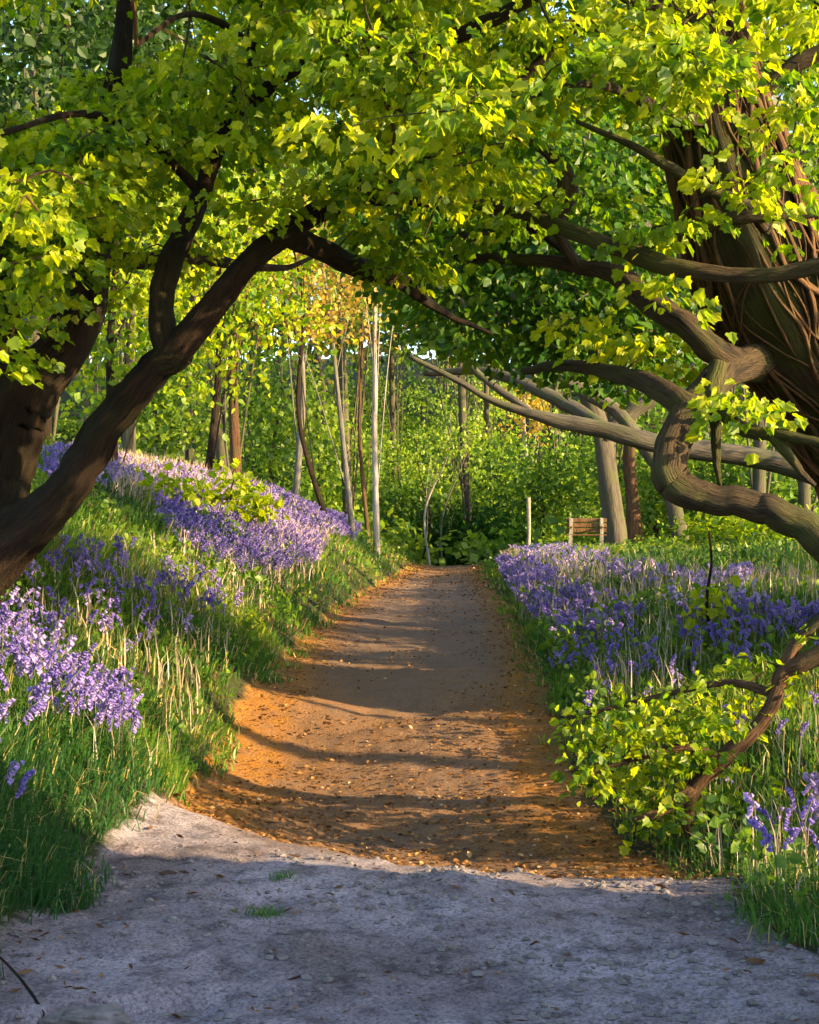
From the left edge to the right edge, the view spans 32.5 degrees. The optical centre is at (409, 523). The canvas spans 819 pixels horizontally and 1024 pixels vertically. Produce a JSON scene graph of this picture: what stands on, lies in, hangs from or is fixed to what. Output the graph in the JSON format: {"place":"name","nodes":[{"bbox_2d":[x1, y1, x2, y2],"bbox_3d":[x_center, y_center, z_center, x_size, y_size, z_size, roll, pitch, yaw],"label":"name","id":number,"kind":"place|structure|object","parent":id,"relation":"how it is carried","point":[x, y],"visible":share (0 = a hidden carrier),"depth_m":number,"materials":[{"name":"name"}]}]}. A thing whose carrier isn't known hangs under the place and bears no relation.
{"place":"outdoors","nodes":[
{"label":"outdoors","id":0,"kind":"place"},
{"bbox_2d":[0,562,818,1023],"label":"path","id":1,"kind":"structure","parent":0,"point":[422,688],"depth_m":6.21,"materials":[{"name":"brown soil"}]},
{"bbox_2d":[0,956,44,1023],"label":"bramble stem","id":2,"kind":"object","parent":1,"relation":"on","point":[22,981],"visible":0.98,"depth_m":4.71,"materials":[{"name":"brown plant"}]},
{"bbox_2d":[37,1002,132,1023],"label":"flat stone","id":3,"kind":"object","parent":1,"relation":"on","point":[111,1013],"visible":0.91,"depth_m":4.64,"materials":[{"name":"grey stone"}]},
{"bbox_2d":[155,1010,203,1016],"bbox_3d":[-0.760,1.681,4.764,0.237,0.069,0.139,0,0,0],"label":"flat stone","id":4,"kind":"object","parent":1,"relation":"on","point":[180,1013],"visible":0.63,"depth_m":4.73,"materials":[{"name":"grey stone"}]},
{"bbox_2d":[233,903,287,919],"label":"grass tuft","id":5,"kind":"object","parent":1,"relation":"on","point":[264,913],"visible":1,"depth_m":5.68,"materials":[{"name":"green plant"}]},
{"bbox_2d":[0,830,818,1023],"bbox_3d":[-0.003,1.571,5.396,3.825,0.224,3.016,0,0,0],"label":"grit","id":6,"kind":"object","parent":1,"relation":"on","point":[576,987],"visible":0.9,"depth_m":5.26,"materials":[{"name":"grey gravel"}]},
{"bbox_2d":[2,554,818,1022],"bbox_3d":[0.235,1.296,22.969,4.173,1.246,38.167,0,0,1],"label":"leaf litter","id":7,"kind":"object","parent":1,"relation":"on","point":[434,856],"visible":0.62,"depth_m":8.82,"materials":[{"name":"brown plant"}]},
{"bbox_2d":[411,398,473,564],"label":"sapling","id":8,"kind":"object","parent":1,"relation":"on","point":[450,437],"visible":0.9,"depth_m":46.04,"materials":[{"name":"green plant"}]},
{"bbox_2d":[440,408,497,557],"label":"sapling","id":9,"kind":"object","parent":1,"relation":"on","point":[475,425],"visible":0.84,"depth_m":47.08,"materials":[{"name":"green plant"}]},
{"bbox_2d":[0,354,818,977],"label":"ground","id":10,"kind":"structure","parent":0,"point":[154,800],"depth_m":10.34,"materials":[{"name":"green plant"}]},
{"bbox_2d":[0,760,25,817],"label":"bluebell","id":11,"kind":"object","parent":10,"relation":"on","point":[15,766],"visible":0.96,"depth_m":6.31,"materials":[{"name":"purple plant"}]},
{"bbox_2d":[0,769,35,846],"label":"bluebell","id":12,"kind":"object","parent":10,"relation":"on","point":[28,775],"visible":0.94,"depth_m":6.16,"materials":[{"name":"purple plant"}]},
{"bbox_2d":[3,702,42,760],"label":"bluebell","id":13,"kind":"object","parent":10,"relation":"on","point":[32,708],"visible":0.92,"depth_m":6.96,"materials":[{"name":"purple plant"}]},
{"bbox_2d":[0,668,59,734],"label":"bluebell","id":14,"kind":"object","parent":10,"relation":"on","point":[6,685],"visible":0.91,"depth_m":7.22,"materials":[{"name":"purple plant"}]},
{"bbox_2d":[13,671,55,739],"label":"bluebell","id":15,"kind":"object","parent":10,"relation":"on","point":[45,678],"visible":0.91,"depth_m":7.21,"materials":[{"name":"purple plant"}]},
{"bbox_2d":[11,656,59,713],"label":"bluebell","id":16,"kind":"object","parent":10,"relation":"on","point":[26,660],"visible":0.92,"depth_m":7.45,"materials":[{"name":"purple plant"}]},
{"bbox_2d":[20,696,50,767],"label":"bluebell","id":17,"kind":"object","parent":10,"relation":"on","point":[43,701],"visible":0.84,"depth_m":7.04,"materials":[{"name":"purple plant"}]},
{"bbox_2d":[30,654,61,728],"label":"bluebell","id":18,"kind":"object","parent":10,"relation":"on","point":[36,659],"visible":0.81,"depth_m":7.48,"materials":[{"name":"purple plant"}]},
{"bbox_2d":[38,648,63,696],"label":"bluebell","id":19,"kind":"object","parent":10,"relation":"on","point":[52,654],"visible":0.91,"depth_m":7.76,"materials":[{"name":"purple plant"}]},
{"bbox_2d":[32,685,87,751],"bbox_3d":[-1.801,1.026,7.204,0.376,0.382,0.151,0,0,37],"label":"bluebell","id":20,"kind":"object","parent":10,"relation":"on","point":[41,721],"visible":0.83,"depth_m":7.20,"materials":[{"name":"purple plant"}]},
{"bbox_2d":[40,695,89,756],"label":"bluebell","id":21,"kind":"object","parent":10,"relation":"on","point":[69,698],"visible":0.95,"depth_m":7.35,"materials":[{"name":"purple plant"}]},
{"bbox_2d":[53,672,82,736],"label":"bluebell","id":22,"kind":"object","parent":10,"relation":"on","point":[73,677],"visible":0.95,"depth_m":7.50,"materials":[{"name":"purple plant"}]},
{"bbox_2d":[0,0,144,314],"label":"hawthorn tree","id":23,"kind":"object","parent":10,"relation":"on","point":[29,40],"visible":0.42,"depth_m":18.41,"materials":[{"name":"green plant"}]},
{"bbox_2d":[67,683,102,758],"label":"bluebell","id":24,"kind":"object","parent":10,"relation":"on","point":[91,692],"visible":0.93,"depth_m":7.40,"materials":[{"name":"purple plant"}]},
{"bbox_2d":[76,685,117,763],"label":"bluebell","id":25,"kind":"object","parent":10,"relation":"on","point":[92,704],"visible":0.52,"depth_m":7.48,"materials":[{"name":"purple plant"}]},
{"bbox_2d":[0,2,209,336],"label":"woodland tree","id":26,"kind":"object","parent":10,"relation":"on","point":[21,74],"visible":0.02,"depth_m":40.94,"materials":[{"name":"green plant"}]},
{"bbox_2d":[89,710,124,771],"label":"bluebell","id":27,"kind":"object","parent":10,"relation":"on","point":[114,713],"visible":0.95,"depth_m":7.56,"materials":[{"name":"purple plant"}]},
{"bbox_2d":[0,0,224,444],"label":"hawthorn tree","id":28,"kind":"object","parent":10,"relation":"on","point":[143,31],"visible":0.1,"depth_m":23.36,"materials":[{"name":"green plant"}]},
{"bbox_2d":[99,698,133,745],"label":"bluebell","id":29,"kind":"object","parent":10,"relation":"on","point":[110,702],"visible":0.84,"depth_m":7.59,"materials":[{"name":"purple plant"}]},
{"bbox_2d":[0,0,248,440],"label":"woodland tree","id":30,"kind":"object","parent":10,"relation":"on","point":[35,338],"visible":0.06,"depth_m":29.95,"materials":[{"name":"green plant"}]},
{"bbox_2d":[98,700,152,769],"bbox_3d":[-1.578,1.152,7.548,0.501,0.389,0.312,1,-5,-39],"label":"bluebell","id":31,"kind":"object","parent":10,"relation":"on","point":[125,703],"visible":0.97,"depth_m":7.65,"materials":[{"name":"purple plant"}]},
{"bbox_2d":[8,55,256,422],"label":"woodland tree","id":32,"kind":"object","parent":10,"relation":"on","point":[86,401],"depth_m":49.96,"materials":[{"name":"green plant"}]},
{"bbox_2d":[126,688,152,745],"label":"bluebell","id":33,"kind":"object","parent":10,"relation":"on","point":[130,694],"visible":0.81,"depth_m":8.15,"materials":[{"name":"purple plant"}]},
{"bbox_2d":[16,51,293,471],"bbox_3d":[-4.252,-3.445,20.920,5.422,6.343,4.477,0,0,0],"label":"hawthorn tree","id":34,"kind":"object","parent":10,"relation":"on","point":[109,345],"visible":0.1,"depth_m":20.98,"materials":[{"name":"green plant"}]},
{"bbox_2d":[57,307,259,462],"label":"understory tree","id":35,"kind":"object","parent":10,"relation":"on","point":[156,439],"visible":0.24,"depth_m":39.66,"materials":[{"name":"green plant"}]},
{"bbox_2d":[0,0,320,454],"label":"woodland tree","id":36,"kind":"object","parent":10,"relation":"on","point":[125,436],"visible":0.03,"depth_m":35.72,"materials":[{"name":"green plant"}]},
{"bbox_2d":[124,453,220,514],"bbox_3d":[-3.182,-0.471,18.970,1.220,0.986,1.045,0,0,-26],"label":"leafy shrub","id":37,"kind":"object","parent":10,"relation":"on","point":[189,493],"visible":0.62,"depth_m":18.89,"materials":[{"name":"green plant"}]},
{"bbox_2d":[52,0,344,470],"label":"woodland tree","id":38,"kind":"object","parent":10,"relation":"on","point":[221,448],"visible":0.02,"depth_m":37.91,"materials":[{"name":"green plant"}]},
{"bbox_2d":[73,5,344,466],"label":"woodland tree","id":39,"kind":"object","parent":10,"relation":"on","point":[188,453],"visible":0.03,"depth_m":44.05,"materials":[{"name":"green plant"}]},
{"bbox_2d":[135,273,287,463],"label":"understory tree","id":40,"kind":"object","parent":10,"relation":"on","point":[202,457],"visible":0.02,"depth_m":71.94,"materials":[{"name":"green plant"}]},
{"bbox_2d":[91,164,358,469],"bbox_3d":[-3.385,-3.856,26.119,4.984,7.016,4.864,0,0,0],"label":"hawthorn tree","id":41,"kind":"object","parent":10,"relation":"on","point":[206,348],"visible":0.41,"depth_m":25.80,"materials":[{"name":"green plant"}]},
{"bbox_2d":[193,455,289,523],"bbox_3d":[-2.617,-0.473,20.509,1.692,1.045,0.988,0,0,16],"label":"leafy shrub","id":42,"kind":"object","parent":10,"relation":"on","point":[257,502],"visible":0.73,"depth_m":20.42,"materials":[{"name":"green plant"}]},
{"bbox_2d":[137,43,345,475],"bbox_3d":[-3.280,-4.742,27.165,6.249,8.959,4.825,0,0,-30],"label":"slender tree","id":43,"kind":"object","parent":10,"relation":"on","point":[234,438],"visible":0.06,"depth_m":26.98,"materials":[{"name":"green plant"}]},
{"bbox_2d":[137,97,372,482],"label":"woodland tree","id":44,"kind":"object","parent":10,"relation":"on","point":[268,351],"visible":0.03,"depth_m":51.65,"materials":[{"name":"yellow plant"}]},
{"bbox_2d":[160,292,349,477],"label":"understory tree","id":45,"kind":"object","parent":10,"relation":"on","point":[257,376],"visible":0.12,"depth_m":61.91,"materials":[{"name":"green plant"}]},
{"bbox_2d":[197,332,365,504],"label":"understory tree","id":46,"kind":"object","parent":10,"relation":"on","point":[286,451],"visible":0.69,"depth_m":45.71,"materials":[{"name":"green plant"}]},
{"bbox_2d":[186,202,389,517],"bbox_3d":[-2.496,-3.104,30.425,4.551,7.413,3.177,0,0,0],"label":"slender tree","id":47,"kind":"object","parent":10,"relation":"on","point":[301,430],"visible":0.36,"depth_m":30.18,"materials":[{"name":"green plant"}]},
{"bbox_2d":[210,149,378,495],"bbox_3d":[-2.383,-4.706,34.060,5.582,9.770,5.171,0,0,0],"label":"slender tree","id":48,"kind":"object","parent":10,"relation":"on","point":[297,472],"visible":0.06,"depth_m":34.01,"materials":[{"name":"grey plant"}]},
{"bbox_2d":[202,5,394,514],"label":"woodland tree","id":49,"kind":"object","parent":10,"relation":"on","point":[348,438],"visible":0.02,"depth_m":48.09,"materials":[{"name":"green plant"}]},
{"bbox_2d":[0,0,597,602],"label":"sycamore tree","id":50,"kind":"object","parent":10,"relation":"on","point":[70,208],"visible":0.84,"depth_m":9.09,"materials":[{"name":"green plant"}]},
{"bbox_2d":[197,98,407,493],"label":"woodland tree","id":51,"kind":"object","parent":10,"relation":"on","point":[386,351],"visible":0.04,"depth_m":59.97,"materials":[{"name":"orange plant"}]},
{"bbox_2d":[221,195,397,543],"bbox_3d":[-2.000,-3.295,31.221,3.879,8.408,4.127,0,0,44],"label":"slender tree","id":52,"kind":"object","parent":10,"relation":"on","point":[346,481],"visible":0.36,"depth_m":31.07,"materials":[{"name":"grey plant"}]},
{"bbox_2d":[245,397,404,518],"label":"understory tree","id":53,"kind":"object","parent":10,"relation":"on","point":[336,491],"visible":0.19,"depth_m":49.55,"materials":[{"name":"green plant"}]},
{"bbox_2d":[257,225,416,558],"bbox_3d":[-0.939,-3.481,32.978,4.798,9.408,4.270,0,0,-38],"label":"birch tree","id":54,"kind":"object","parent":10,"relation":"on","point":[375,483],"visible":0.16,"depth_m":33.04,"materials":[{"name":"green plant"}]},
{"bbox_2d":[288,266,407,542],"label":"slender tree","id":55,"kind":"object","parent":10,"relation":"on","point":[362,476],"visible":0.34,"depth_m":36.08,"materials":[{"name":"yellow plant"}]},
{"bbox_2d":[305,336,415,476],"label":"understory tree","id":56,"kind":"object","parent":10,"relation":"on","point":[369,390],"visible":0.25,"depth_m":73.69,"materials":[{"name":"green plant"}]},
{"bbox_2d":[308,392,431,542],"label":"understory tree","id":57,"kind":"object","parent":10,"relation":"on","point":[384,446],"visible":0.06,"depth_m":57.68,"materials":[{"name":"green plant"}]},
{"bbox_2d":[295,124,475,504],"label":"woodland tree","id":58,"kind":"object","parent":10,"relation":"on","point":[392,404],"visible":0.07,"depth_m":63.79,"materials":[{"name":"green plant"}]},
{"bbox_2d":[324,411,471,542],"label":"understory tree","id":59,"kind":"object","parent":10,"relation":"on","point":[388,477],"visible":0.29,"depth_m":55.50,"materials":[{"name":"green plant"}]},
{"bbox_2d":[359,302,456,494],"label":"woodland tree","id":60,"kind":"object","parent":10,"relation":"on","point":[446,366],"visible":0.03,"depth_m":73.77,"materials":[{"name":"green plant"}]},
{"bbox_2d":[0,433,818,918],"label":"herb cover","id":61,"kind":"object","parent":10,"relation":"on","point":[748,831],"visible":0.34,"depth_m":12.40,"materials":[{"name":"green plant"}]},
{"bbox_2d":[0,441,818,754],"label":"bluebell carpet","id":62,"kind":"object","parent":10,"relation":"on","point":[244,539],"visible":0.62,"depth_m":14.54,"materials":[{"name":"purple plant"}]},
{"bbox_2d":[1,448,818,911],"bbox_3d":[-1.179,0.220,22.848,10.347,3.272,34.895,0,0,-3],"label":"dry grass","id":63,"kind":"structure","parent":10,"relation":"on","point":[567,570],"depth_m":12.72,"materials":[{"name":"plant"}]},
{"bbox_2d":[1,13,818,444],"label":"woodland","id":64,"kind":"object","parent":10,"relation":"on","point":[565,391],"visible":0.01,"depth_m":98.13,"materials":[{"name":"green plant"}]},
{"bbox_2d":[369,459,459,564],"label":"holly bush","id":65,"kind":"object","parent":10,"relation":"on","point":[412,508],"visible":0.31,"depth_m":51.80,"materials":[{"name":"green plant"}]},
{"bbox_2d":[384,424,445,558],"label":"sapling","id":66,"kind":"object","parent":10,"relation":"on","point":[393,455],"visible":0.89,"depth_m":47.05,"materials":[{"name":"green plant"}]},
{"bbox_2d":[363,348,495,493],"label":"understory tree","id":67,"kind":"object","parent":10,"relation":"on","point":[408,396],"visible":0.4,"depth_m":71.52,"materials":[{"name":"green plant"}]},
{"bbox_2d":[359,294,513,519],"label":"woodland tree","id":68,"kind":"object","parent":10,"relation":"on","point":[486,390],"visible":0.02,"depth_m":67.32,"materials":[{"name":"green plant"}]},
{"bbox_2d":[56,391,818,565],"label":"hillside undergrowth","id":69,"kind":"object","parent":10,"relation":"on","point":[402,535],"visible":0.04,"depth_m":47.88,"materials":[{"name":"green plant"}]},
{"bbox_2d":[317,0,581,538],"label":"woodland tree","id":70,"kind":"object","parent":69,"relation":"on","point":[463,401],"depth_m":50.02,"materials":[{"name":"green plant"}]},
{"bbox_2d":[393,424,503,542],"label":"understory tree","id":71,"kind":"object","parent":10,"relation":"on","point":[453,471],"visible":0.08,"depth_m":59.88,"materials":[{"name":"green plant"}]},
{"bbox_2d":[424,353,547,484],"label":"understory tree","id":72,"kind":"object","parent":10,"relation":"on","point":[498,412],"visible":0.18,"depth_m":73.67,"materials":[{"name":"green plant"}]},
{"bbox_2d":[414,490,561,565],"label":"holly bush","id":73,"kind":"object","parent":10,"relation":"on","point":[481,525],"visible":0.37,"depth_m":49.70,"materials":[{"name":"green plant"}]},
{"bbox_2d":[431,419,562,539],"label":"understory tree","id":74,"kind":"object","parent":10,"relation":"on","point":[489,480],"visible":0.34,"depth_m":57.71,"materials":[{"name":"green plant"}]},
{"bbox_2d":[443,286,580,515],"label":"woodland tree","id":75,"kind":"object","parent":10,"relation":"on","point":[533,397],"visible":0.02,"depth_m":60.51,"materials":[{"name":"green plant"}]},
{"bbox_2d":[458,430,597,541],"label":"understory tree","id":76,"kind":"object","parent":10,"relation":"on","point":[521,504],"visible":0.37,"depth_m":53.68,"materials":[{"name":"green plant"}]},
{"bbox_2d":[527,497,530,545],"bbox_3d":[3.392,0.204,40.000,0.122,1.891,0.108,0,0,0],"label":"wooden post","id":77,"kind":"object","parent":10,"relation":"on","point":[528,520],"visible":0.73,"depth_m":39.95,"materials":[{"name":"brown wood"}]},
{"bbox_2d":[492,385,569,501],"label":"slender tree","id":78,"kind":"object","parent":10,"relation":"on","point":[537,428],"visible":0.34,"depth_m":66.03,"materials":[{"name":"green plant"}]},
{"bbox_2d":[271,0,818,562],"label":"ivy clad tree","id":79,"kind":"object","parent":10,"relation":"on","point":[693,82],"visible":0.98,"depth_m":8.08,"materials":[{"name":"green plant"}]},
{"bbox_2d":[328,98,818,501],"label":"spreading tree","id":80,"kind":"object","parent":10,"relation":"on","point":[533,295],"visible":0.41,"depth_m":14.05,"materials":[{"name":"green plant"}]},
{"bbox_2d":[499,402,653,539],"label":"understory tree","id":81,"kind":"object","parent":10,"relation":"on","point":[559,482],"visible":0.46,"depth_m":51.55,"materials":[{"name":"green plant"}]},
{"bbox_2d":[490,0,668,473],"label":"woodland tree","id":82,"kind":"object","parent":10,"relation":"on","point":[560,3],"depth_m":43.63,"materials":[{"name":"green plant"}]},
{"bbox_2d":[566,518,606,545],"bbox_3d":[4.154,0.347,33.048,0.950,0.950,0.608,0,0,8],"label":"wooden bench","id":83,"kind":"object","parent":10,"relation":"on","point":[586,525],"visible":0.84,"depth_m":33.26,"materials":[{"name":"brown wood"}]},
{"bbox_2d":[500,326,688,541],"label":"old tree","id":84,"kind":"object","parent":10,"relation":"on","point":[618,414],"visible":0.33,"depth_m":33.86,"materials":[{"name":"brown plant"}]},
{"bbox_2d":[409,327,807,483],"bbox_3d":[5.111,-1.312,24.094,10.266,4.336,2.102,0,0,10],"label":"fallen tree","id":85,"kind":"object","parent":10,"relation":"on","point":[581,419],"visible":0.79,"depth_m":23.92,"materials":[{"name":"wood"}]},
{"bbox_2d":[561,392,701,538],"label":"understory tree","id":86,"kind":"object","parent":10,"relation":"on","point":[587,468],"visible":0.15,"depth_m":47.89,"materials":[{"name":"green plant"}]},
{"bbox_2d":[623,275,650,543],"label":"old tree","id":87,"kind":"object","parent":10,"relation":"on","point":[633,521],"visible":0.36,"depth_m":39.84,"materials":[{"name":"brown plant"}]},
{"bbox_2d":[572,357,706,545],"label":"old tree","id":88,"kind":"object","parent":10,"relation":"on","point":[612,511],"visible":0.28,"depth_m":37.78,"materials":[{"name":"brown plant"}]},
{"bbox_2d":[564,449,730,543],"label":"leafy shrub","id":89,"kind":"object","parent":10,"relation":"on","point":[646,517],"visible":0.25,"depth_m":41.47,"materials":[{"name":"green plant"}]},
{"bbox_2d":[531,5,818,540],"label":"woodland tree","id":90,"kind":"object","parent":10,"relation":"on","point":[758,480],"visible":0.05,"depth_m":33.87,"materials":[{"name":"green plant"}]},
{"bbox_2d":[547,614,818,861],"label":"leaning sapling","id":91,"kind":"object","parent":10,"relation":"on","point":[627,737],"visible":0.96,"depth_m":7.75,"materials":[{"name":"green plant"}]},
{"bbox_2d":[584,415,787,539],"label":"understory tree","id":92,"kind":"object","parent":10,"relation":"on","point":[646,466],"visible":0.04,"depth_m":43.71,"materials":[{"name":"green plant"}]},
{"bbox_2d":[672,531,741,651],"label":"young sapling","id":93,"kind":"object","parent":10,"relation":"on","point":[715,598],"visible":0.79,"depth_m":11.84,"materials":[{"name":"green plant"}]},
{"bbox_2d":[643,413,818,535],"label":"understory tree","id":94,"kind":"object","parent":10,"relation":"on","point":[740,477],"visible":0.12,"depth_m":39.27,"materials":[{"name":"green plant"}]},
{"bbox_2d":[649,503,816,548],"bbox_3d":[7.540,0.054,29.965,4.158,1.467,3.318,0,0,28],"label":"leafy shrub","id":95,"kind":"object","parent":10,"relation":"on","point":[739,530],"visible":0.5,"depth_m":29.64,"materials":[{"name":"green plant"}]},
{"bbox_2d":[734,792,772,889],"bbox_3d":[1.498,1.400,6.135,0.193,0.434,0.504,0,0,19],"label":"bluebell","id":96,"kind":"object","parent":10,"relation":"on","point":[749,800],"visible":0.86,"depth_m":6.13,"materials":[{"name":"purple plant"}]},
{"bbox_2d":[734,827,812,884],"bbox_3d":[1.637,1.478,6.204,0.411,0.302,0.471,0,0,15],"label":"bluebell","id":97,"kind":"object","parent":10,"relation":"on","point":[792,831],"visible":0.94,"depth_m":6.17,"materials":[{"name":"purple plant"}]},
{"bbox_2d":[738,818,814,914],"bbox_3d":[1.567,1.427,5.800,0.532,0.412,0.331,3,-2,28],"label":"bluebell","id":98,"kind":"object","parent":10,"relation":"on","point":[763,829],"visible":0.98,"depth_m":5.77,"materials":[{"name":"purple plant"}]},
{"bbox_2d":[762,807,791,865],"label":"bluebell","id":99,"kind":"object","parent":10,"relation":"on","point":[788,815],"visible":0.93,"depth_m":6.81,"materials":[{"name":"purple plant"}]},
{"bbox_2d":[746,7,818,511],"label":"woodland tree","id":100,"kind":"object","parent":10,"relation":"on","point":[804,493],"visible":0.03,"depth_m":37.79,"materials":[{"name":"green plant"}]},
{"bbox_2d":[768,799,818,880],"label":"bluebell","id":101,"kind":"object","parent":10,"relation":"on","point":[811,804],"visible":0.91,"depth_m":6.44,"materials":[{"name":"purple plant"}]},
{"bbox_2d":[785,787,818,841],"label":"bluebell","id":102,"kind":"object","parent":10,"relation":"on","point":[790,794],"visible":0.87,"depth_m":7.72,"materials":[{"name":"purple plant"}]},
{"bbox_2d":[795,772,818,847],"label":"bluebell","id":103,"kind":"object","parent":10,"relation":"on","point":[810,781],"visible":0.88,"depth_m":7.76,"materials":[{"name":"purple plant"}]},
{"bbox_2d":[2,0,817,365],"label":"sky","id":104,"kind":"structure","parent":0,"point":[427,356],"materials":[{"name":"white"}]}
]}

